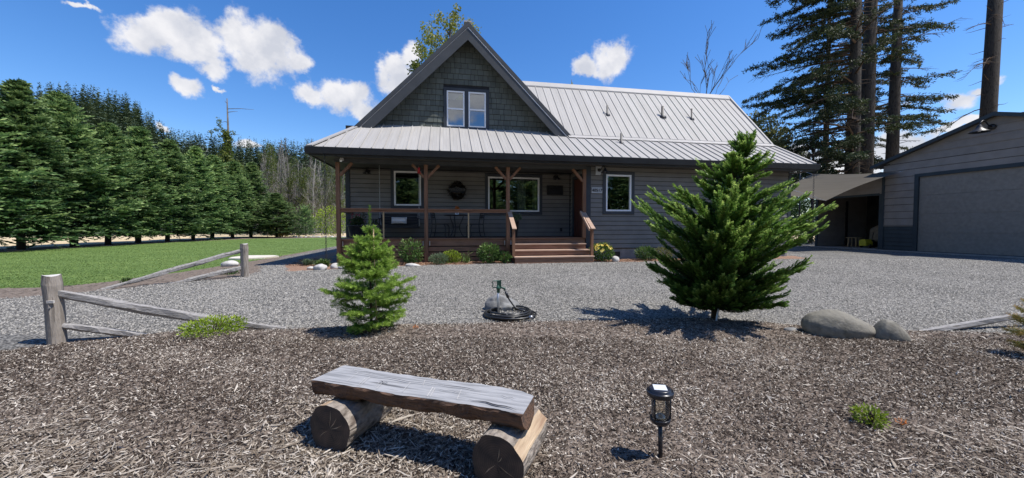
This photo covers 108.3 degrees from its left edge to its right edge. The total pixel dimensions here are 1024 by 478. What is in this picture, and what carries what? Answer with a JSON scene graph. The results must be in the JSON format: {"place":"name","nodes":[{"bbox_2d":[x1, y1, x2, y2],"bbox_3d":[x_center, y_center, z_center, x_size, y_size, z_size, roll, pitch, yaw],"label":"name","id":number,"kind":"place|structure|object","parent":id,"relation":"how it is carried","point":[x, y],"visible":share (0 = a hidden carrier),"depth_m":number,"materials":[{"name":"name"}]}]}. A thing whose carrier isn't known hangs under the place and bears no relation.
{"place":"outdoors","nodes":[
{"label":"outdoors","id":0,"kind":"place"},
{"bbox_2d":[0,237,346,287],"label":"lawn","id":1,"kind":"structure","parent":0,"point":[171,254],"depth_m":13.23,"materials":[{"name":"green plant"}]},
{"bbox_2d":[228,255,278,259],"bbox_3d":[-9.095,0.645,12.983,1.327,0.050,1.433,0,2,2],"label":"stepping stone","id":2,"kind":"object","parent":1,"relation":"on","point":[256,257],"visible":0.74,"depth_m":12.94,"materials":[{"name":"white stone"}]},
{"bbox_2d":[0,233,814,248],"bbox_3d":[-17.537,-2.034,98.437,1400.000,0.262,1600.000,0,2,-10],"label":"dry field","id":3,"kind":"structure","parent":0,"point":[115,240],"depth_m":32.70,"materials":[{"name":"beige plant"}]},
{"bbox_2d":[1,91,148,248],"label":"hedge tree","id":4,"kind":"object","parent":3,"relation":"on","point":[75,131],"visible":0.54,"depth_m":20.06,"materials":[{"name":"green plant"}]},
{"bbox_2d":[208,98,254,235],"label":"ivy clad snag","id":5,"kind":"object","parent":3,"relation":"on","point":[227,153],"visible":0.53,"depth_m":43.48,"materials":[{"name":"green plant"}]},
{"bbox_2d":[235,162,278,236],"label":"hedge tree","id":6,"kind":"object","parent":3,"relation":"on","point":[251,173],"visible":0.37,"depth_m":38.69,"materials":[{"name":"green plant"}]},
{"bbox_2d":[257,152,272,227],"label":"bare tree","id":7,"kind":"object","parent":3,"relation":"on","point":[261,154],"visible":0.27,"depth_m":59.26,"materials":[{"name":"grey plant"}]},
{"bbox_2d":[261,145,277,197],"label":"bare tree","id":8,"kind":"object","parent":3,"relation":"on","point":[268,166],"visible":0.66,"depth_m":46.97,"materials":[{"name":"grey plant"}]},
{"bbox_2d":[261,142,286,221],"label":"bare tree","id":9,"kind":"object","parent":3,"relation":"on","point":[274,174],"visible":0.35,"depth_m":49.08,"materials":[{"name":"grey plant"}]},
{"bbox_2d":[268,140,284,192],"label":"bare tree","id":10,"kind":"object","parent":3,"relation":"on","point":[280,148],"visible":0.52,"depth_m":50.01,"materials":[{"name":"grey plant"}]},
{"bbox_2d":[270,148,292,231],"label":"bare tree","id":11,"kind":"object","parent":3,"relation":"on","point":[280,188],"visible":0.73,"depth_m":45.73,"materials":[{"name":"grey plant"}]},
{"bbox_2d":[280,168,297,230],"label":"bare tree","id":12,"kind":"object","parent":3,"relation":"on","point":[289,180],"visible":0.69,"depth_m":45.87,"materials":[{"name":"grey plant"}]},
{"bbox_2d":[277,137,300,230],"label":"bare tree","id":13,"kind":"object","parent":3,"relation":"on","point":[287,175],"visible":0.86,"depth_m":45.66,"materials":[{"name":"grey plant"}]},
{"bbox_2d":[289,156,300,223],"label":"bare tree","id":14,"kind":"object","parent":3,"relation":"on","point":[294,163],"visible":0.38,"depth_m":52.58,"materials":[{"name":"grey plant"}]},
{"bbox_2d":[279,216,317,236],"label":"shrub","id":15,"kind":"object","parent":3,"relation":"on","point":[303,227],"visible":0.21,"depth_m":41.17,"materials":[{"name":"green plant"}]},
{"bbox_2d":[289,166,309,234],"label":"bare tree","id":16,"kind":"object","parent":3,"relation":"on","point":[301,181],"visible":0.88,"depth_m":46.18,"materials":[{"name":"grey plant"}]},
{"bbox_2d":[296,167,316,209],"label":"bare tree","id":17,"kind":"object","parent":3,"relation":"on","point":[306,192],"visible":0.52,"depth_m":47.56,"materials":[{"name":"grey plant"}]},
{"bbox_2d":[292,204,322,235],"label":"young conifer","id":18,"kind":"object","parent":3,"relation":"on","point":[306,213],"visible":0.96,"depth_m":38.85,"materials":[{"name":"green plant"}]},
{"bbox_2d":[297,140,323,234],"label":"bare tree","id":19,"kind":"object","parent":3,"relation":"on","point":[310,187],"visible":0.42,"depth_m":49.41,"materials":[{"name":"grey plant"}]},
{"bbox_2d":[300,158,323,235],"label":"bare tree","id":20,"kind":"object","parent":3,"relation":"on","point":[314,176],"visible":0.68,"depth_m":46.52,"materials":[{"name":"grey plant"}]},
{"bbox_2d":[307,167,328,233],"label":"bare tree","id":21,"kind":"object","parent":3,"relation":"on","point":[316,188],"visible":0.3,"depth_m":53.60,"materials":[{"name":"grey plant"}]},
{"bbox_2d":[312,166,335,234],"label":"bare tree","id":22,"kind":"object","parent":3,"relation":"on","point":[327,194],"visible":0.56,"depth_m":47.03,"materials":[{"name":"plant"}]},
{"bbox_2d":[316,163,335,232],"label":"bare tree","id":23,"kind":"object","parent":3,"relation":"on","point":[326,179],"visible":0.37,"depth_m":49.01,"materials":[{"name":"grey plant"}]},
{"bbox_2d":[312,205,345,235],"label":"shrub","id":24,"kind":"object","parent":3,"relation":"on","point":[330,224],"visible":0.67,"depth_m":41.35,"materials":[{"name":"green plant"}]},
{"bbox_2d":[331,178,345,234],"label":"bare tree","id":25,"kind":"object","parent":3,"relation":"on","point":[342,203],"visible":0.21,"depth_m":47.03,"materials":[{"name":"grey plant"}]},
{"bbox_2d":[680,20,760,94],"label":"dead tree","id":26,"kind":"object","parent":3,"relation":"on","point":[705,72],"visible":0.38,"depth_m":39.38,"materials":[{"name":"grey plant"}]},
{"bbox_2d":[747,109,798,154],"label":"maple tree","id":27,"kind":"object","parent":3,"relation":"on","point":[772,132],"visible":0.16,"depth_m":31.29,"materials":[{"name":"green plant"}]},
{"bbox_2d":[759,0,919,180],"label":"douglas fir","id":28,"kind":"object","parent":3,"relation":"on","point":[844,75],"visible":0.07,"depth_m":35.25,"materials":[{"name":"green plant"}]},
{"bbox_2d":[741,0,939,198],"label":"douglas fir","id":29,"kind":"object","parent":3,"relation":"on","point":[851,104],"visible":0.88,"depth_m":24.36,"materials":[{"name":"green plant"}]},
{"bbox_2d":[794,0,958,204],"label":"douglas fir","id":30,"kind":"object","parent":3,"relation":"on","point":[884,75],"visible":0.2,"depth_m":28.61,"materials":[{"name":"green plant"}]},
{"bbox_2d":[819,0,958,173],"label":"douglas fir","id":31,"kind":"object","parent":3,"relation":"on","point":[868,89],"visible":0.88,"depth_m":25.17,"materials":[{"name":"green plant"}]},
{"bbox_2d":[874,0,965,161],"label":"douglas fir","id":32,"kind":"object","parent":3,"relation":"on","point":[895,96],"visible":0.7,"depth_m":26.41,"materials":[{"name":"green plant"}]},
{"bbox_2d":[937,0,1011,136],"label":"douglas fir","id":33,"kind":"object","parent":3,"relation":"on","point":[989,96],"visible":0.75,"depth_m":26.39,"materials":[{"name":"brown plant"}]},
{"bbox_2d":[0,186,814,236],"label":"hills","id":34,"kind":"structure","parent":0,"point":[273,233],"depth_m":66.94,"materials":[{"name":"green plant"}]},
{"bbox_2d":[0,81,806,217],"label":"forest","id":35,"kind":"object","parent":34,"relation":"on","point":[108,110],"visible":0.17,"depth_m":125.78,"materials":[{"name":"green plant"}]},
{"bbox_2d":[0,237,1023,477],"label":"mulch ground","id":36,"kind":"structure","parent":0,"point":[9,292],"depth_m":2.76,"materials":[{"name":"brown wood"}]},
{"bbox_2d":[0,98,79,246],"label":"hedge tree","id":37,"kind":"object","parent":36,"relation":"on","point":[10,203],"visible":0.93,"depth_m":16.25,"materials":[{"name":"green plant"}]},
{"bbox_2d":[0,78,111,249],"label":"hedge tree","id":38,"kind":"object","parent":36,"relation":"on","point":[18,99],"visible":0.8,"depth_m":17.64,"materials":[{"name":"green plant"}]},
{"bbox_2d":[64,122,173,244],"bbox_3d":[-24.864,-3.372,22.537,5.550,7.638,5.658,0,-1,-9],"label":"hedge tree","id":39,"kind":"object","parent":36,"relation":"on","point":[111,135],"visible":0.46,"depth_m":22.54,"materials":[{"name":"green plant"}]},
{"bbox_2d":[82,126,195,242],"bbox_3d":[-25.458,-3.648,24.948,6.532,8.048,4.899,0,2,-14],"label":"hedge tree","id":40,"kind":"object","parent":36,"relation":"on","point":[139,134],"visible":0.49,"depth_m":24.85,"materials":[{"name":"green plant"}]},
{"bbox_2d":[41,274,287,344],"bbox_3d":[-4.037,0.828,4.439,2.472,0.882,0.187,0,2,-14],"label":"split rail fence","id":41,"kind":"object","parent":36,"relation":"on","point":[55,295],"visible":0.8,"depth_m":4.22,"materials":[{"name":"wood"}]},
{"bbox_2d":[98,243,248,289],"bbox_3d":[-6.760,0.542,7.533,2.281,0.842,0.161,-2,3,-41],"label":"split rail fence","id":42,"kind":"object","parent":36,"relation":"on","point":[243,251],"visible":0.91,"depth_m":7.78,"materials":[{"name":"grey wood"}]},
{"bbox_2d":[129,138,226,241],"bbox_3d":[-25.195,-3.570,26.906,5.741,7.756,5.717,-1,2,-17],"label":"hedge tree","id":43,"kind":"object","parent":36,"relation":"on","point":[176,164],"visible":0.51,"depth_m":27.21,"materials":[{"name":"green plant"}]},
{"bbox_2d":[160,145,235,239],"bbox_3d":[-25.716,-3.656,29.947,5.956,7.866,5.292,1,0,34],"label":"hedge tree","id":44,"kind":"object","parent":36,"relation":"on","point":[196,159],"visible":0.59,"depth_m":29.94,"materials":[{"name":"green plant"}]},
{"bbox_2d":[176,314,248,337],"bbox_3d":[-3.398,0.999,4.221,0.645,0.280,0.700,-1,2,-36],"label":"ground shrub","id":45,"kind":"object","parent":36,"relation":"on","point":[214,319],"visible":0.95,"depth_m":4.17,"materials":[{"name":"green plant"}]},
{"bbox_2d":[190,155,254,237],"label":"hedge tree","id":46,"kind":"object","parent":36,"relation":"on","point":[223,184],"visible":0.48,"depth_m":32.80,"materials":[{"name":"green plant"}]},
{"bbox_2d":[221,260,238,266],"bbox_3d":[-7.869,0.699,10.310,0.427,0.212,0.278,-1,2,-22],"label":"rock","id":47,"kind":"object","parent":36,"relation":"on","point":[229,263],"visible":0.82,"depth_m":10.22,"materials":[{"name":"white stone"}]},
{"bbox_2d":[208,160,263,237],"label":"hedge tree","id":48,"kind":"object","parent":36,"relation":"on","point":[233,170],"visible":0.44,"depth_m":35.65,"materials":[{"name":"green plant"}]},
{"bbox_2d":[250,193,301,237],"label":"hedge tree","id":49,"kind":"object","parent":36,"relation":"on","point":[278,208],"visible":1,"depth_m":36.83,"materials":[{"name":"green plant"}]},
{"bbox_2d":[317,205,416,334],"bbox_3d":[-1.678,0.361,4.334,1.032,1.544,0.940,0,2,14],"label":"young fir","id":50,"kind":"object","parent":36,"relation":"on","point":[359,265],"visible":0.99,"depth_m":4.23,"materials":[{"name":"green plant"}]},
{"bbox_2d":[310,365,547,477],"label":"log bench","id":51,"kind":"object","parent":36,"relation":"on","point":[507,445],"visible":1,"depth_m":2.18,"materials":[{"name":"brown wood"}]},
{"bbox_2d":[646,383,673,457],"bbox_3d":[0.866,1.100,2.161,0.153,0.476,0.153,-2,3,-10],"label":"solar lantern","id":52,"kind":"object","parent":36,"relation":"on","point":[659,392],"visible":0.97,"depth_m":2.14,"materials":[{"name":"black plastic"}]},
{"bbox_2d":[630,128,837,318],"bbox_3d":[2.873,-0.139,4.898,2.186,2.641,2.308,0,2,0],"label":"leyland cypress","id":53,"kind":"object","parent":36,"relation":"on","point":[721,262],"visible":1,"depth_m":4.56,"materials":[{"name":"green plant"}]},
{"bbox_2d":[801,309,875,338],"bbox_3d":[3.747,1.026,4.232,0.754,0.436,0.467,4,2,8],"label":"boulder","id":54,"kind":"object","parent":36,"relation":"on","point":[832,323],"visible":0.69,"depth_m":4.08,"materials":[{"name":"stone"}]},
{"bbox_2d":[847,401,890,431],"bbox_3d":[2.446,1.213,2.526,0.212,0.195,0.220,0,2,-10],"label":"ground shrub","id":55,"kind":"object","parent":36,"relation":"on","point":[870,415],"visible":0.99,"depth_m":2.51,"materials":[{"name":"green plant"}]},
{"bbox_2d":[873,319,910,341],"bbox_3d":[4.138,1.063,4.025,0.327,0.312,0.240,28,12,19],"label":"boulder","id":56,"kind":"object","parent":36,"relation":"on","point":[888,329],"visible":0.52,"depth_m":3.96,"materials":[{"name":"stone"}]},
{"bbox_2d":[1002,298,1023,350],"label":"fir seedling","id":57,"kind":"object","parent":36,"relation":"on","point":[1018,332],"visible":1,"depth_m":3.53,"materials":[{"name":"green plant"}]},
{"bbox_2d":[0,242,1023,350],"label":"gravel driveway","id":58,"kind":"structure","parent":0,"point":[16,340],"depth_m":6.67,"materials":[{"name":"grey gravel"}]},
{"bbox_2d":[406,3,481,99],"bbox_3d":[-5.763,-10.265,33.528,7.148,20.904,7.460,1,2,19],"label":"maple tree","id":59,"kind":"object","parent":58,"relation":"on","point":[431,39],"visible":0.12,"depth_m":32.53,"materials":[{"name":"green plant"}]},
{"bbox_2d":[492,280,504,312],"bbox_3d":[-0.196,0.889,5.582,0.202,0.540,0.068,0,2,0],"label":"yard hydrant","id":60,"kind":"object","parent":58,"relation":"on","point":[498,287],"visible":0.98,"depth_m":5.56,"materials":[{"name":"metal"}]},
{"bbox_2d":[484,295,518,310],"bbox_3d":[-0.153,1.077,5.813,0.557,0.375,0.328,14,2,1],"label":"rock","id":61,"kind":"object","parent":58,"relation":"on","point":[505,304],"visible":0.48,"depth_m":5.70,"materials":[{"name":"grey stone"}]},
{"bbox_2d":[484,289,536,320],"bbox_3d":[-0.031,0.946,5.436,0.774,0.364,0.766,0,2,-10],"label":"garden hose","id":62,"kind":"object","parent":58,"relation":"on","point":[527,313],"visible":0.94,"depth_m":5.23,"materials":[{"name":"black rubber"}]},
{"bbox_2d":[304,20,820,263],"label":"house","id":63,"kind":"structure","parent":58,"relation":"on","point":[501,141],"depth_m":12.85,"materials":[{"name":"paint"}]},
{"bbox_2d":[324,154,326,258],"bbox_3d":[-5.186,-0.811,10.279,0.040,3.128,0.039,1,2,35],"label":"rain chain","id":64,"kind":"object","parent":63,"relation":"hanging from","point":[325,206],"visible":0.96,"depth_m":10.27,"materials":[{"name":"black metal"}]},
{"bbox_2d":[343,212,378,237],"bbox_3d":[-4.829,-0.507,11.810,1.027,0.951,0.702,-1,2,-30],"label":"planter","id":65,"kind":"object","parent":63,"relation":"on","point":[355,225],"visible":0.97,"depth_m":11.59,"materials":[{"name":"green plant"}]},
{"bbox_2d":[378,165,419,227],"bbox_3d":[-3.692,-1.383,12.132,1.280,2.060,0.500,0,2,-10],"label":"porch swing","id":66,"kind":"object","parent":63,"relation":"hanging from","point":[413,220],"visible":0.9,"depth_m":12.30,"materials":[{"name":"black paint"}]},
{"bbox_2d":[391,217,406,223],"bbox_3d":[-3.760,-0.621,12.311,0.500,0.220,0.117,0,-12,-10],"label":"pillow","id":67,"kind":"object","parent":66,"relation":"on","point":[399,220],"visible":1,"depth_m":12.27,"materials":[{"name":"beige fabric"}]},
{"bbox_2d":[390,168,423,208],"bbox_3d":[-3.619,-1.751,12.826,1.120,1.400,0.115,0,2,-10],"label":"window","id":68,"kind":"structure","parent":63,"relation":"in","point":[393,171],"depth_m":12.76,"materials":[{"name":"plastic"}]},
{"bbox_2d":[428,213,448,237],"bbox_3d":[-2.427,-0.489,12.382,0.651,0.878,0.412,0,2,8],"label":"iron chair","id":69,"kind":"object","parent":63,"relation":"on","point":[433,214],"visible":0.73,"depth_m":12.33,"materials":[{"name":"black metal"}]},
{"bbox_2d":[444,214,467,236],"bbox_3d":[-1.885,-0.435,12.455,0.790,0.756,0.790,0,2,-10],"label":"bistro table","id":70,"kind":"object","parent":63,"relation":"on","point":[450,215],"visible":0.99,"depth_m":12.32,"materials":[{"name":"black metal"}]},
{"bbox_2d":[447,181,465,199],"bbox_3d":[-1.947,-1.683,13.018,0.701,0.761,0.330,0,2,-10],"label":"wreath","id":71,"kind":"object","parent":63,"relation":"attached to","point":[461,189],"visible":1,"depth_m":12.96,"materials":[{"name":"black plant"}]},
{"bbox_2d":[444,87,488,129],"bbox_3d":[-1.611,-4.584,13.088,1.590,1.435,0.120,0,2,-10],"label":"window","id":72,"kind":"structure","parent":63,"relation":"in","point":[466,92],"depth_m":13.04,"materials":[{"name":"plastic"}]},
{"bbox_2d":[466,213,486,237],"bbox_3d":[-1.233,-0.496,12.595,0.651,0.878,0.412,-1,2,-28],"label":"iron chair","id":73,"kind":"object","parent":63,"relation":"on","point":[478,224],"visible":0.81,"depth_m":12.53,"materials":[{"name":"black metal"}]},
{"bbox_2d":[485,173,541,214],"bbox_3d":[0.068,-1.623,13.488,2.110,1.460,0.115,0,2,-10],"label":"window","id":74,"kind":"structure","parent":63,"relation":"in","point":[487,176],"depth_m":13.48,"materials":[{"name":"plastic"}]},
{"bbox_2d":[510,212,521,236],"bbox_3d":[0.037,-0.503,12.485,0.651,0.897,0.400,-2,2,-40],"label":"planter","id":75,"kind":"object","parent":63,"relation":"on","point":[517,217],"visible":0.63,"depth_m":12.44,"materials":[{"name":"grey plant"}]},
{"bbox_2d":[547,185,562,194],"bbox_3d":[1.585,-1.805,13.686,0.620,0.350,0.034,0,2,-10],"label":"plaque","id":76,"kind":"object","parent":63,"relation":"attached to","point":[554,190],"visible":1,"depth_m":13.67,"materials":[{"name":"black paint"}]},
{"bbox_2d":[574,179,581,236],"bbox_3d":[2.337,-1.104,13.074,0.122,2.040,0.860,0,2,-10],"label":"door","id":77,"kind":"structure","parent":63,"relation":"in","point":[578,184],"depth_m":13.14,"materials":[{"name":"red wood"}]},
{"bbox_2d":[592,187,601,192],"bbox_3d":[2.828,-1.621,12.302,0.370,0.195,0.032,0,2,-10],"label":"house number","id":78,"kind":"object","parent":63,"relation":"attached to","point":[596,189],"visible":1,"depth_m":12.29,"materials":[{"name":"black metal"}]},
{"bbox_2d":[596,165,608,174],"bbox_3d":[2.984,-2.267,12.082,0.290,0.290,0.487,-1,2,-22],"label":"gooseneck lamp","id":79,"kind":"object","parent":63,"relation":"attached to","point":[598,171],"visible":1,"depth_m":12.26,"materials":[{"name":"black metal"}]},
{"bbox_2d":[602,171,634,214],"bbox_3d":[3.587,-1.550,12.491,1.130,1.440,0.115,0,2,-10],"label":"window","id":80,"kind":"structure","parent":63,"relation":"in","point":[631,175],"depth_m":12.46,"materials":[{"name":"plastic"}]},
{"bbox_2d":[798,173,800,236],"bbox_3d":[17.019,-1.826,21.876,0.074,4.400,0.074,0,2,12],"label":"sail pole","id":81,"kind":"object","parent":58,"relation":"on","point":[799,202],"visible":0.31,"depth_m":21.85,"materials":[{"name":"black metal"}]},
{"bbox_2d":[791,171,901,200],"bbox_3d":[13.552,-2.821,18.377,8.062,2.195,5.611,0,2,-10],"label":"shade sail","id":82,"kind":"object","parent":81,"relation":"attached to","point":[826,187],"visible":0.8,"depth_m":18.05,"materials":[{"name":"fabric"}]},
{"bbox_2d":[790,197,815,238],"bbox_3d":[21.156,-1.541,26.979,3.471,3.555,3.456,0,2,-10],"label":"shrub","id":83,"kind":"object","parent":58,"relation":"on","point":[793,213],"visible":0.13,"depth_m":26.70,"materials":[{"name":"green plant"}]},
{"bbox_2d":[786,118,859,242],"bbox_3d":[20.696,-4.033,24.998,4.651,9.013,4.445,0,2,-10],"label":"leafy tree","id":84,"kind":"object","parent":58,"relation":"on","point":[812,147],"visible":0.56,"depth_m":24.64,"materials":[{"name":"green plant"}]},
{"bbox_2d":[810,246,1023,258],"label":"concrete apron","id":85,"kind":"object","parent":58,"relation":"on","point":[860,248],"visible":0.38,"depth_m":16.31,"materials":[{"name":"grey concrete"}]},
{"bbox_2d":[846,237,859,246],"bbox_3d":[17.886,0.165,19.352,0.320,0.492,0.560,0,2,-10],"label":"wooden stool","id":86,"kind":"object","parent":85,"relation":"on","point":[852,240],"visible":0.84,"depth_m":19.25,"materials":[{"name":"brown wood"}]},
{"bbox_2d":[869,225,877,246],"bbox_3d":[18.873,-0.154,18.503,0.850,1.181,1.488,0,2,-10],"label":"covered machine","id":87,"kind":"object","parent":85,"relation":"on","point":[874,230],"visible":0.24,"depth_m":18.91,"materials":[{"name":"beige fabric"}]},
{"bbox_2d":[917,312,1023,330],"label":"split rail fence","id":88,"kind":"object","parent":58,"relation":"on","point":[977,322],"visible":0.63,"depth_m":4.85,"materials":[{"name":"grey wood"}]},
{"bbox_2d":[0,0,1023,216],"label":"sky","id":89,"kind":"structure","parent":0,"point":[305,69],"materials":[{"name":"blue"}]},
{"bbox_2d":[285,252,803,270],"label":"flower bed ground","id":90,"kind":"structure","parent":0,"point":[303,268],"depth_m":12.42,"materials":[{"name":"brown soil"}]},
{"bbox_2d":[300,259,314,264],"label":"ground cover plant","id":91,"kind":"object","parent":90,"relation":"on","point":[307,261],"visible":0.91,"depth_m":10.52,"materials":[{"name":"green plant"}]},
{"bbox_2d":[313,264,326,269],"bbox_3d":[-4.902,0.740,9.435,0.345,0.216,0.249,0,2,-10],"label":"rock","id":92,"kind":"object","parent":90,"relation":"on","point":[320,267],"visible":0.82,"depth_m":9.35,"materials":[{"name":"white stone"}]},
{"bbox_2d":[310,258,331,265],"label":"ground cover plant","id":93,"kind":"object","parent":90,"relation":"on","point":[324,261],"visible":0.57,"depth_m":10.09,"materials":[{"name":"green plant"}]},
{"bbox_2d":[396,237,423,263],"bbox_3d":[-2.935,0.360,10.713,0.819,0.834,0.803,0,2,-10],"label":"leafy shrub","id":94,"kind":"object","parent":90,"relation":"on","point":[406,259],"visible":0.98,"depth_m":10.64,"materials":[{"name":"green plant"}]},
{"bbox_2d":[428,253,448,264],"bbox_3d":[-2.141,0.570,10.809,0.645,0.425,0.659,0,2,-10],"label":"lavender mound","id":95,"kind":"object","parent":90,"relation":"on","point":[436,256],"visible":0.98,"depth_m":10.74,"materials":[{"name":"green plant"}]},
{"bbox_2d":[442,249,461,262],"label":"leafy shrub","id":96,"kind":"object","parent":90,"relation":"on","point":[456,257],"visible":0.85,"depth_m":11.07,"materials":[{"name":"green plant"}]},
{"bbox_2d":[455,249,475,262],"bbox_3d":[-1.438,0.528,11.152,0.683,0.470,0.762,-1,2,-22],"label":"iris clump","id":97,"kind":"object","parent":90,"relation":"on","point":[467,259],"visible":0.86,"depth_m":11.14,"materials":[{"name":"green plant"}]},
{"bbox_2d":[284,258,679,265],"bbox_3d":[1.334,0.713,11.488,16.907,0.108,2.412,0,2,0],"label":"bed bark","id":98,"kind":"object","parent":90,"relation":"on","point":[299,263],"visible":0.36,"depth_m":11.24,"materials":[{"name":"brown wood"}]},
{"bbox_2d":[476,242,503,262],"bbox_3d":[-0.671,0.415,11.214,0.864,0.692,0.824,0,2,-10],"label":"leafy shrub","id":99,"kind":"object","parent":90,"relation":"on","point":[491,252],"visible":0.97,"depth_m":11.10,"materials":[{"name":"green plant"}]},
{"bbox_2d":[496,251,512,262],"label":"leafy shrub","id":100,"kind":"object","parent":90,"relation":"on","point":[506,256],"visible":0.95,"depth_m":11.12,"materials":[{"name":"green plant"}]},
{"bbox_2d":[593,242,613,261],"bbox_3d":[2.831,0.419,11.732,0.856,0.708,0.855,1,2,24],"label":"flowering shrub","id":101,"kind":"object","parent":90,"relation":"on","point":[602,247],"visible":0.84,"depth_m":11.59,"materials":[{"name":"green plant"}]},
{"bbox_2d":[633,246,656,259],"bbox_3d":[4.361,0.459,12.070,0.745,0.548,0.770,0,2,-10],"label":"round shrub","id":102,"kind":"object","parent":90,"relation":"on","point":[641,249],"visible":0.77,"depth_m":12.03,"materials":[{"name":"green plant"}]},
{"bbox_2d":[654,247,672,256],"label":"leafy shrub","id":103,"kind":"object","parent":90,"relation":"on","point":[661,249],"visible":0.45,"depth_m":12.24,"materials":[{"name":"green plant"}]},
{"bbox_2d":[859,233,873,247],"bbox_3d":[17.802,0.054,18.572,0.463,0.756,0.440,0,2,-10],"label":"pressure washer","id":104,"kind":"object","parent":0,"point":[866,242],"visible":1,"depth_m":18.45,"materials":[{"name":"yellow plastic"}]},
{"bbox_2d":[815,112,1023,256],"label":"barn","id":105,"kind":"structure","parent":0,"point":[960,190],"depth_m":14.87,"materials":[{"name":"wood"}]},
{"bbox_2d":[917,166,1023,256],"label":"garage door","id":106,"kind":"structure","parent":105,"relation":"in","point":[975,212],"depth_m":14.18,"materials":[{"name":"paint"}]},
{"bbox_2d":[968,120,996,133],"bbox_3d":[17.277,-4.132,13.552,0.902,0.458,0.551,0,2,-10],"label":"gooseneck lamp","id":107,"kind":"object","parent":105,"relation":"attached to","point":[979,128],"visible":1,"depth_m":13.54,"materials":[{"name":"black metal"}]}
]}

